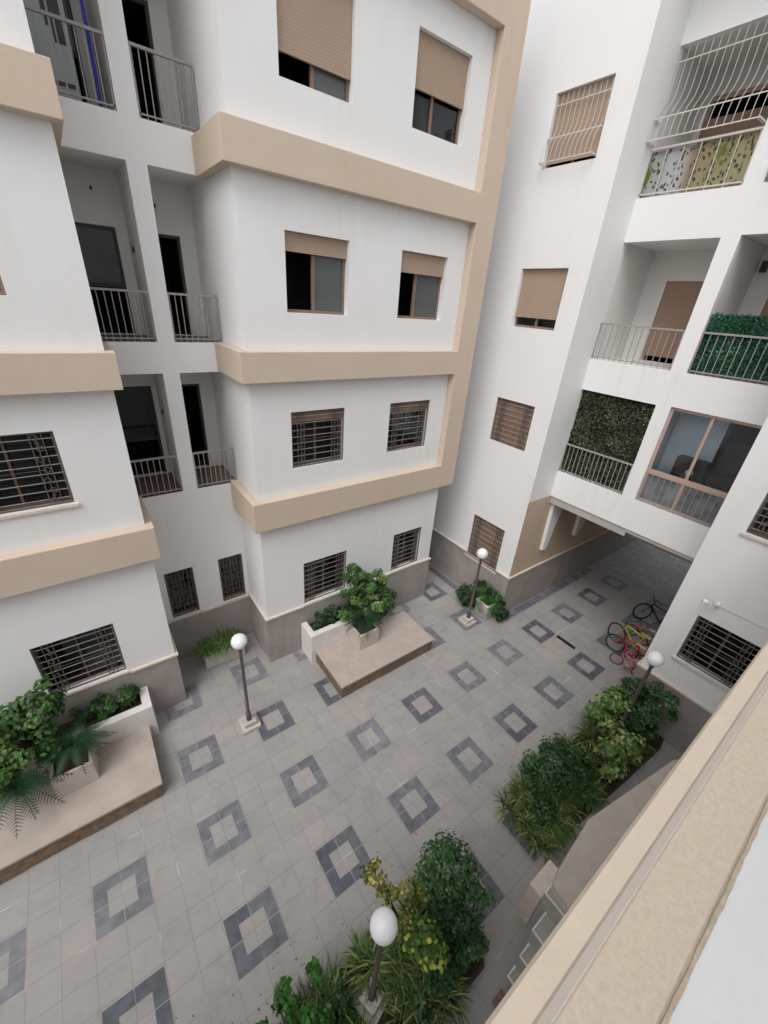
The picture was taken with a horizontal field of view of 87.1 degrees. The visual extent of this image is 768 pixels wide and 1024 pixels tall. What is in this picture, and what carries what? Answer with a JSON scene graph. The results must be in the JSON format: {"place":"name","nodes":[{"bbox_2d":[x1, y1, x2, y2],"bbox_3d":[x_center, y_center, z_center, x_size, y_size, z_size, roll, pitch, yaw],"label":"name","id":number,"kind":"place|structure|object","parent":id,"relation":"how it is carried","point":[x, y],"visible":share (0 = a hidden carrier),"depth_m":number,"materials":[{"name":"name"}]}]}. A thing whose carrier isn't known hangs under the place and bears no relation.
{"place":"outdoors","nodes":[
{"label":"outdoors","id":0,"kind":"place"},
{"bbox_2d":[0,562,681,1023],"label":"courtyard ground","id":1,"kind":"structure","parent":0,"point":[74,972],"depth_m":7.46,"materials":[{"name":"tile"}]},
{"bbox_2d":[0,686,163,883],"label":"raised planter","id":2,"kind":"object","parent":1,"relation":"on","point":[128,781],"visible":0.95,"depth_m":7.23,"materials":[{"name":"white paint"}]},
{"bbox_2d":[0,676,67,790],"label":"schefflera tree","id":3,"kind":"object","parent":2,"relation":"in","point":[18,720],"visible":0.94,"depth_m":6.79,"materials":[{"name":"green plant"}]},
{"bbox_2d":[0,744,74,838],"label":"cycad","id":4,"kind":"object","parent":2,"relation":"in","point":[21,784],"visible":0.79,"depth_m":6.64,"materials":[{"name":"green plant"}]},
{"bbox_2d":[50,741,98,797],"bbox_3d":[-5.662,4.654,7.392,0.610,0.498,0.580,-15,33,-33],"label":"square pot","id":5,"kind":"object","parent":2,"relation":"on","point":[71,782],"visible":0.5,"depth_m":7.22,"materials":[{"name":"beige concrete"}]},
{"bbox_2d":[34,708,117,775],"bbox_3d":[-5.560,4.234,7.358,1.101,0.584,1.171,16,30,20],"label":"cycad","id":6,"kind":"object","parent":5,"relation":"in","point":[75,741],"visible":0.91,"depth_m":7.25,"materials":[{"name":"green plant"}]},
{"bbox_2d":[67,683,140,730],"bbox_3d":[-5.562,3.898,8.055,1.273,0.595,0.474,-15,33,-33],"label":"hedge shrub","id":7,"kind":"object","parent":2,"relation":"in","point":[107,707],"visible":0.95,"depth_m":7.99,"materials":[{"name":"green plant"}]},
{"bbox_2d":[202,646,244,669],"bbox_3d":[-4.186,3.619,10.533,0.980,0.440,0.400,-15,33,-33],"label":"trough planter","id":8,"kind":"object","parent":1,"relation":"on","point":[213,661],"visible":0.47,"depth_m":10.35,"materials":[{"name":"concrete"}]},
{"bbox_2d":[188,627,251,659],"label":"strap leaf plant","id":9,"kind":"object","parent":8,"relation":"in","point":[221,641],"visible":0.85,"depth_m":10.26,"materials":[{"name":"green plant"}]},
{"bbox_2d":[231,633,261,735],"bbox_3d":[-2.911,3.575,8.426,0.400,2.685,0.400,-15,33,-33],"label":"lamp post","id":10,"kind":"object","parent":1,"relation":"on","point":[249,722],"visible":1,"depth_m":8.68,"materials":[{"name":"metal"}]},
{"bbox_2d":[0,0,530,742],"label":"apartment building","id":11,"kind":"structure","parent":1,"relation":"on","point":[276,316],"depth_m":7.27,"materials":[{"name":"white paint"}]},
{"bbox_2d":[0,276,5,294],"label":"window","id":12,"kind":"structure","parent":11,"relation":"in","point":[2,290],"depth_m":5.20,"materials":[{"name":"brown metal"}]},
{"bbox_2d":[0,431,79,519],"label":"window","id":13,"kind":"structure","parent":11,"relation":"in","point":[35,458],"depth_m":6.16,"materials":[{"name":"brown metal"}]},
{"bbox_2d":[23,0,82,101],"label":"white cabinet","id":14,"kind":"object","parent":11,"relation":"on","point":[54,7],"visible":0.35,"depth_m":5.57,"materials":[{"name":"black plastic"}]},
{"bbox_2d":[62,0,87,102],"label":"balcony door","id":15,"kind":"structure","parent":11,"relation":"in","point":[66,3],"depth_m":6.16,"materials":[{"name":"grey"}]},
{"bbox_2d":[30,623,130,697],"bbox_3d":[-5.782,2.819,7.737,1.340,1.321,0.245,-15,33,-33],"label":"window","id":16,"kind":"structure","parent":11,"relation":"in","point":[60,660],"depth_m":7.79,"materials":[{"name":"brown metal"}]},
{"bbox_2d":[79,0,102,106],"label":"hanging strap","id":17,"kind":"object","parent":11,"relation":"hanging from","point":[85,21],"depth_m":5.66,"materials":[{"name":"blue fabric"}]},
{"bbox_2d":[74,222,134,333],"bbox_3d":[-5.290,-4.265,7.468,0.874,1.757,0.060,-15,33,-33],"label":"balcony door","id":18,"kind":"structure","parent":11,"relation":"in","point":[99,247],"depth_m":7.35,"materials":[{"name":"grey glass"}]},
{"bbox_2d":[114,386,166,471],"bbox_3d":[-5.458,-1.729,8.822,0.964,1.977,0.060,-15,33,-33],"label":"balcony door","id":19,"kind":"structure","parent":11,"relation":"in","point":[136,409],"depth_m":8.72,"materials":[{"name":"grey glass"}]},
{"bbox_2d":[129,0,162,123],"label":"balcony door","id":20,"kind":"structure","parent":11,"relation":"in","point":[143,3],"depth_m":6.62,"materials":[{"name":"grey"}]},
{"bbox_2d":[158,234,191,334],"bbox_3d":[-4.284,-4.539,8.148,0.524,1.757,0.060,-15,33,-33],"label":"balcony door","id":21,"kind":"structure","parent":11,"relation":"in","point":[176,238],"depth_m":8.11,"materials":[{"name":"grey"}]},
{"bbox_2d":[164,567,202,622],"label":"window","id":22,"kind":"structure","parent":11,"relation":"in","point":[186,577],"depth_m":9.84,"materials":[{"name":"brown metal"}]},
{"bbox_2d":[181,384,208,465],"bbox_3d":[-4.492,-1.992,9.475,0.514,1.977,0.060,-15,33,-33],"label":"balcony door","id":23,"kind":"structure","parent":11,"relation":"in","point":[197,385],"depth_m":9.47,"materials":[{"name":"grey"}]},
{"bbox_2d":[218,553,248,604],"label":"window","id":24,"kind":"structure","parent":11,"relation":"in","point":[235,571],"depth_m":10.49,"materials":[{"name":"brown metal"}]},
{"bbox_2d":[276,0,351,102],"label":"window","id":25,"kind":"structure","parent":11,"relation":"in","point":[317,33],"depth_m":6.00,"materials":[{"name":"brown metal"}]},
{"bbox_2d":[284,231,346,314],"bbox_3d":[-1.262,-4.320,7.398,1.252,1.222,0.122,-15,33,-33],"label":"window","id":26,"kind":"structure","parent":11,"relation":"in","point":[327,255],"depth_m":7.47,"materials":[{"name":"brown metal"}]},
{"bbox_2d":[291,408,343,467],"bbox_3d":[-1.463,-1.640,8.777,1.252,1.202,0.165,-15,33,-33],"label":"window","id":27,"kind":"structure","parent":11,"relation":"in","point":[316,434],"depth_m":8.79,"materials":[{"name":"brown metal"}]},
{"bbox_2d":[303,551,347,606],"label":"window","id":28,"kind":"structure","parent":11,"relation":"in","point":[325,574],"depth_m":10.66,"materials":[{"name":"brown metal"}]},
{"bbox_2d":[389,527,420,573],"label":"window","id":29,"kind":"structure","parent":11,"relation":"in","point":[405,543],"depth_m":12.16,"materials":[{"name":"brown metal"}]},
{"bbox_2d":[387,400,428,451],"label":"window","id":30,"kind":"structure","parent":11,"relation":"in","point":[406,419],"depth_m":10.17,"materials":[{"name":"brown metal"}]},
{"bbox_2d":[397,251,444,319],"bbox_3d":[0.751,-4.868,8.757,1.252,1.222,0.122,-15,33,-33],"label":"window","id":31,"kind":"structure","parent":11,"relation":"in","point":[427,270],"depth_m":8.82,"materials":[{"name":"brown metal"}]},
{"bbox_2d":[412,30,468,144],"bbox_3d":[0.970,-7.596,7.333,1.252,1.252,0.122,-15,33,-33],"label":"window","id":32,"kind":"structure","parent":11,"relation":"in","point":[441,71],"depth_m":7.30,"materials":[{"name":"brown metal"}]},
{"bbox_2d":[0,564,669,1023],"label":"slate paving squares","id":33,"kind":"structure","parent":1,"relation":"on","point":[154,984],"depth_m":7.74,"materials":[{"name":"stone"}]},
{"bbox_2d":[301,595,433,697],"bbox_3d":[-0.414,3.419,11.021,3.060,0.920,1.958,-15,33,-33],"label":"raised planter","id":34,"kind":"object","parent":1,"relation":"on","point":[342,660],"visible":0.77,"depth_m":10.61,"materials":[{"name":"white paint"}]},
{"bbox_2d":[311,603,349,630],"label":"hedge shrub","id":35,"kind":"object","parent":34,"relation":"in","point":[326,618],"visible":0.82,"depth_m":10.70,"materials":[{"name":"green plant"}]},
{"bbox_2d":[348,620,379,649],"bbox_3d":[-0.543,3.245,10.877,0.610,0.498,0.570,-15,33,-33],"label":"square pot","id":36,"kind":"object","parent":34,"relation":"on","point":[361,642],"visible":0.77,"depth_m":10.70,"materials":[{"name":"beige concrete"}]},
{"bbox_2d":[344,605,385,639],"bbox_3d":[-0.525,2.869,10.761,1.202,0.546,1.110,-15,33,-33],"label":"cycad","id":37,"kind":"object","parent":36,"relation":"in","point":[365,616],"visible":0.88,"depth_m":10.64,"materials":[{"name":"green plant"}]},
{"bbox_2d":[337,563,396,621],"bbox_3d":[-0.415,2.179,10.891,1.753,2.040,1.004,-2,28,-12],"label":"schefflera tree","id":38,"kind":"object","parent":34,"relation":"in","point":[361,579],"visible":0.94,"depth_m":10.69,"materials":[{"name":"green plant"}]},
{"bbox_2d":[175,655,581,1023],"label":"fallen leaves","id":39,"kind":"object","parent":1,"relation":"on","point":[384,859],"visible":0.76,"depth_m":6.95,"materials":[{"name":"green plant"}]},
{"bbox_2d":[283,883,484,1023],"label":"planting bed","id":40,"kind":"object","parent":1,"relation":"on","point":[474,970],"visible":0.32,"depth_m":5.81,"materials":[{"name":"soil"}]},
{"bbox_2d":[255,956,334,1023],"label":"leafy shrub","id":41,"kind":"object","parent":40,"relation":"on","point":[284,998],"visible":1,"depth_m":5.02,"materials":[{"name":"green plant"}]},
{"bbox_2d":[315,978,358,1023],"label":"shrub","id":42,"kind":"object","parent":40,"relation":"on","point":[333,1005],"visible":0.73,"depth_m":5.29,"materials":[{"name":"green plant"}]},
{"bbox_2d":[271,873,475,1023],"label":"grass clumps","id":43,"kind":"object","parent":40,"relation":"on","point":[401,967],"visible":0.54,"depth_m":5.62,"materials":[{"name":"green plant"}]},
{"bbox_2d":[352,906,397,1023],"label":"lamp post","id":44,"kind":"object","parent":40,"relation":"on","point":[383,926],"visible":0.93,"depth_m":4.69,"materials":[{"name":"glass"}]},
{"bbox_2d":[359,856,428,944],"bbox_3d":[0.088,5.769,5.880,1.037,1.490,0.637,7,28,4],"label":"croton shrub","id":45,"kind":"object","parent":40,"relation":"on","point":[384,890],"visible":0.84,"depth_m":5.68,"materials":[{"name":"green plant"}]},
{"bbox_2d":[399,913,451,974],"bbox_3d":[0.546,6.038,5.532,0.636,1.396,0.607,-15,33,-33],"label":"yellow green shrub","id":46,"kind":"object","parent":40,"relation":"on","point":[428,950],"visible":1,"depth_m":5.31,"materials":[{"name":"green plant"}]},
{"bbox_2d":[413,922,489,1023],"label":"shrub","id":47,"kind":"object","parent":40,"relation":"on","point":[446,980],"visible":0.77,"depth_m":5.58,"materials":[{"name":"green plant"}]},
{"bbox_2d":[413,828,495,950],"bbox_3d":[0.945,5.576,5.889,1.018,1.948,1.210,-15,33,-33],"label":"dark ficus bush","id":48,"kind":"object","parent":40,"relation":"on","point":[451,896],"visible":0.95,"depth_m":5.61,"materials":[{"name":"green plant"}]},
{"bbox_2d":[455,580,486,607],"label":"dark shrub","id":49,"kind":"object","parent":1,"relation":"on","point":[462,594],"visible":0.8,"depth_m":12.78,"materials":[{"name":"green plant"}]},
{"bbox_2d":[458,548,487,627],"bbox_3d":[2.674,2.220,11.881,0.400,2.685,0.400,-15,33,-33],"label":"lamp post","id":50,"kind":"object","parent":1,"relation":"on","point":[467,620],"visible":1,"depth_m":12.06,"materials":[{"name":"metal"}]},
{"bbox_2d":[474,596,494,619],"bbox_3d":[3.253,2.995,12.765,0.600,0.520,0.500,-15,33,-33],"label":"box planter","id":51,"kind":"object","parent":1,"relation":"on","point":[483,612],"visible":0.55,"depth_m":12.58,"materials":[{"name":"white paint"}]},
{"bbox_2d":[470,583,507,617],"bbox_3d":[3.211,2.686,12.798,1.423,0.790,1.504,15,29,19],"label":"young palm","id":52,"kind":"object","parent":51,"relation":"in","point":[485,595],"visible":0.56,"depth_m":12.47,"materials":[{"name":"green plant"}]},
{"bbox_2d":[487,587,509,621],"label":"dark shrub","id":53,"kind":"object","parent":1,"relation":"on","point":[501,603],"visible":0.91,"depth_m":12.34,"materials":[{"name":"green plant"}]},
{"bbox_2d":[492,988,504,1007],"bbox_3d":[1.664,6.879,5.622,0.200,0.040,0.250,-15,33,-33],"label":"door mat","id":54,"kind":"object","parent":1,"relation":"on","point":[498,998],"depth_m":5.67,"materials":[{"name":"brown fabric"}]},
{"bbox_2d":[506,882,565,986],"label":"entrance steps","id":55,"kind":"structure","parent":1,"relation":"on","point":[547,917],"depth_m":5.79,"materials":[{"name":"stone"}]},
{"bbox_2d":[516,860,557,924],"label":"stone block","id":56,"kind":"structure","parent":1,"relation":"on","point":[539,885],"depth_m":6.18,"materials":[{"name":"beige stone"}]},
{"bbox_2d":[556,635,575,648],"bbox_3d":[5.416,3.876,12.024,0.120,0.011,0.590,-15,33,-33],"label":"drain grate","id":57,"kind":"object","parent":1,"relation":"on","point":[566,642],"visible":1,"depth_m":12.01,"materials":[{"name":"grey metal"}]},
{"bbox_2d":[506,712,663,851],"bbox_3d":[4.460,5.535,8.633,4.242,0.069,1.242,-15,33,-33],"label":"planting bed","id":58,"kind":"object","parent":1,"relation":"on","point":[657,743],"visible":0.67,"depth_m":8.53,"materials":[{"name":"soil"}]},
{"bbox_2d":[529,793,558,825],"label":"shrub","id":59,"kind":"object","parent":58,"relation":"on","point":[545,814],"visible":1,"depth_m":7.53,"materials":[{"name":"green plant"}]},
{"bbox_2d":[517,732,585,800],"bbox_3d":[3.324,5.011,7.835,1.206,1.484,1.067,-15,33,-33],"label":"dark ficus bush","id":60,"kind":"object","parent":58,"relation":"on","point":[549,770],"visible":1,"depth_m":7.57,"materials":[{"name":"green plant"}]},
{"bbox_2d":[490,699,658,864],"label":"grass clumps","id":61,"kind":"object","parent":58,"relation":"on","point":[560,829],"visible":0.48,"depth_m":7.84,"materials":[{"name":"green plant"}]},
{"bbox_2d":[565,744,602,803],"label":"shrub","id":62,"kind":"object","parent":58,"relation":"on","point":[589,777],"visible":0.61,"depth_m":8.01,"materials":[{"name":"green plant"}]},
{"bbox_2d":[584,685,632,741],"bbox_3d":[4.716,4.529,8.731,1.229,1.702,0.727,-15,33,-33],"label":"variegated shrub","id":63,"kind":"object","parent":58,"relation":"on","point":[603,715],"visible":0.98,"depth_m":8.47,"materials":[{"name":"green plant"}]},
{"bbox_2d":[593,726,645,782],"bbox_3d":[4.661,4.954,8.141,1.168,1.493,0.747,-15,33,-33],"label":"variegated shrub","id":64,"kind":"object","parent":58,"relation":"on","point":[621,749],"visible":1,"depth_m":7.82,"materials":[{"name":"green plant"}]},
{"bbox_2d":[605,651,663,741],"bbox_3d":[5.457,4.054,8.795,0.400,2.685,0.400,-19,36,-38],"label":"lamp post","id":65,"kind":"object","parent":58,"relation":"on","point":[655,658],"visible":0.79,"depth_m":8.32,"materials":[{"name":"metal"}]},
{"bbox_2d":[616,676,679,741],"bbox_3d":[5.840,4.538,9.197,0.959,1.517,1.242,-15,33,-33],"label":"shrub","id":66,"kind":"object","parent":58,"relation":"on","point":[644,718],"visible":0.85,"depth_m":9.00,"materials":[{"name":"green plant"}]},
{"bbox_2d":[428,0,767,754],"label":"apartment building","id":67,"kind":"structure","parent":1,"relation":"on","point":[602,276],"depth_m":8.73,"materials":[{"name":"white paint"}]},
{"bbox_2d":[465,514,504,573],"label":"window","id":68,"kind":"structure","parent":67,"relation":"in","point":[486,535],"depth_m":12.72,"materials":[{"name":"brown metal"}]},
{"bbox_2d":[491,397,534,450],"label":"window","id":69,"kind":"structure","parent":67,"relation":"in","point":[513,420],"depth_m":10.99,"materials":[{"name":"brown metal"}]},
{"bbox_2d":[515,269,567,329],"bbox_3d":[3.755,-5.074,9.646,0.122,1.252,1.232,-15,33,-33],"label":"window","id":70,"kind":"structure","parent":67,"relation":"in","point":[541,292],"depth_m":9.61,"materials":[{"name":"brown metal"}]},
{"bbox_2d":[538,76,614,167],"bbox_3d":[3.872,-7.793,8.135,0.385,1.212,1.222,-15,33,-33],"label":"window","id":71,"kind":"structure","parent":67,"relation":"in","point":[580,115],"depth_m":8.14,"materials":[{"name":"brown metal"}]},
{"bbox_2d":[561,390,655,493],"bbox_3d":[5.524,-1.769,10.180,0.120,2.227,1.850,-15,33,-33],"label":"ivy screen","id":72,"kind":"object","parent":67,"relation":"attached to","point":[615,427],"visible":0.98,"depth_m":10.08,"materials":[{"name":"green plant"}]},
{"bbox_2d":[641,281,703,359],"bbox_3d":[7.073,-4.438,9.548,0.085,1.757,1.294,-15,33,-33],"label":"balcony door","id":73,"kind":"structure","parent":67,"relation":"in","point":[679,298],"depth_m":9.64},
{"bbox_2d":[670,454,711,483],"bbox_3d":[6.858,-0.645,9.243,0.295,1.180,0.600,-15,33,-33],"label":"dark cabinet","id":74,"kind":"object","parent":67,"relation":"on","point":[682,465],"visible":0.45,"depth_m":8.97,"materials":[{"name":"brown wood"}]},
{"bbox_2d":[640,131,760,196],"bbox_3d":[5.894,-6.535,7.662,0.039,0.720,1.770,-15,33,-33],"label":"patterned cloth","id":75,"kind":"object","parent":67,"relation":"attached to","point":[740,160],"visible":1,"depth_m":7.58,"materials":[{"name":"multicoloured fabric"}]},
{"bbox_2d":[702,599,720,607],"bbox_3d":[6.454,1.797,7.960,0.306,0.150,0.166,1,28,-6],"label":"security camera","id":76,"kind":"object","parent":67,"relation":"attached to","point":[709,603],"visible":1,"depth_m":7.91,"materials":[{"name":"white plastic"}]},
{"bbox_2d":[671,616,760,692],"bbox_3d":[6.795,2.872,8.237,0.245,1.231,1.190,-15,33,-33],"label":"window","id":77,"kind":"structure","parent":67,"relation":"in","point":[705,638],"depth_m":8.29,"materials":[{"name":"brown metal"}]},
{"bbox_2d":[681,84,767,192],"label":"balcony door","id":78,"kind":"structure","parent":67,"relation":"in","point":[752,123],"depth_m":8.13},
{"bbox_2d":[690,312,767,381],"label":"leaf screen","id":79,"kind":"object","parent":67,"relation":"attached to","point":[742,324],"visible":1,"depth_m":7.74,"materials":[{"name":"plant"}]},
{"bbox_2d":[705,438,753,492],"bbox_3d":[7.597,-0.677,8.855,0.750,1.700,0.660,-15,33,-33],"label":"dark armchair","id":80,"kind":"object","parent":67,"relation":"on","point":[733,459],"visible":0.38,"depth_m":8.71,"materials":[{"name":"brown fabric"}]},
{"bbox_2d":[720,606,767,629],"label":"white cable","id":81,"kind":"object","parent":67,"relation":"attached to","point":[744,617],"visible":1,"depth_m":7.65,"materials":[{"name":"paint"}]},
{"bbox_2d":[740,494,767,544],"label":"window","id":82,"kind":"structure","parent":67,"relation":"in","point":[759,525],"depth_m":7.25,"materials":[{"name":"brown metal"}]},
{"bbox_2d":[759,261,767,272],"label":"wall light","id":83,"kind":"object","parent":67,"relation":"attached to","point":[763,267],"visible":1,"depth_m":8.13,"materials":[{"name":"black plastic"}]},
{"bbox_2d":[761,300,767,317],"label":"balcony door","id":84,"kind":"structure","parent":67,"relation":"in","point":[765,311],"depth_m":8.36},
{"bbox_2d":[610,649,638,675],"bbox_3d":[6.720,4.150,11.082,0.315,0.583,0.908,-7,30,-21],"label":"bicycle","id":85,"kind":"object","parent":1,"relation":"on","point":[629,667],"visible":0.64,"depth_m":11.13,"materials":[{"name":"metal"}]},
{"bbox_2d":[606,630,646,665],"bbox_3d":[6.928,3.874,11.360,0.463,0.844,1.334,-1,28,-10],"label":"bicycle","id":86,"kind":"object","parent":1,"relation":"on","point":[624,644],"visible":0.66,"depth_m":11.45,"materials":[{"name":"red metal"}]},
{"bbox_2d":[608,621,651,658],"bbox_3d":[7.242,3.692,11.679,0.552,0.918,1.574,-7,29,-30],"label":"bicycle","id":87,"kind":"object","parent":1,"relation":"on","point":[641,640],"visible":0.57,"depth_m":11.74,"materials":[{"name":"yellow metal"}]},
{"bbox_2d":[624,619,655,644],"bbox_3d":[7.820,3.659,12.139,0.334,0.633,1.014,-11,31,-27],"label":"bicycle","id":88,"kind":"object","parent":1,"relation":"on","point":[638,629],"visible":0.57,"depth_m":12.19,"materials":[{"name":"metal"}]},
{"bbox_2d":[632,595,667,624],"bbox_3d":[8.734,3.280,12.684,0.464,0.929,1.493,-19,36,-37],"label":"bicycle","id":89,"kind":"object","parent":1,"relation":"on","point":[654,612],"visible":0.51,"depth_m":12.90,"materials":[{"name":"black metal"}]},
{"bbox_2d":[523,503,691,599],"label":"paving","id":90,"kind":"structure","parent":0,"point":[661,572],"depth_m":16.08,"materials":[{"name":"grey tile"}]},
{"bbox_2d":[485,640,767,1023],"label":"parapet wall","id":91,"kind":"structure","parent":0,"point":[664,919],"depth_m":1.02,"materials":[{"name":"white paint"}]},
{"bbox_2d":[550,760,678,912],"bbox_3d":[3.361,4.207,5.618,3.272,0.150,0.519,-15,33,-33],"label":"entrance canopy","id":92,"kind":"object","parent":91,"relation":"attached to","point":[603,831],"visible":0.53,"depth_m":5.26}
]}

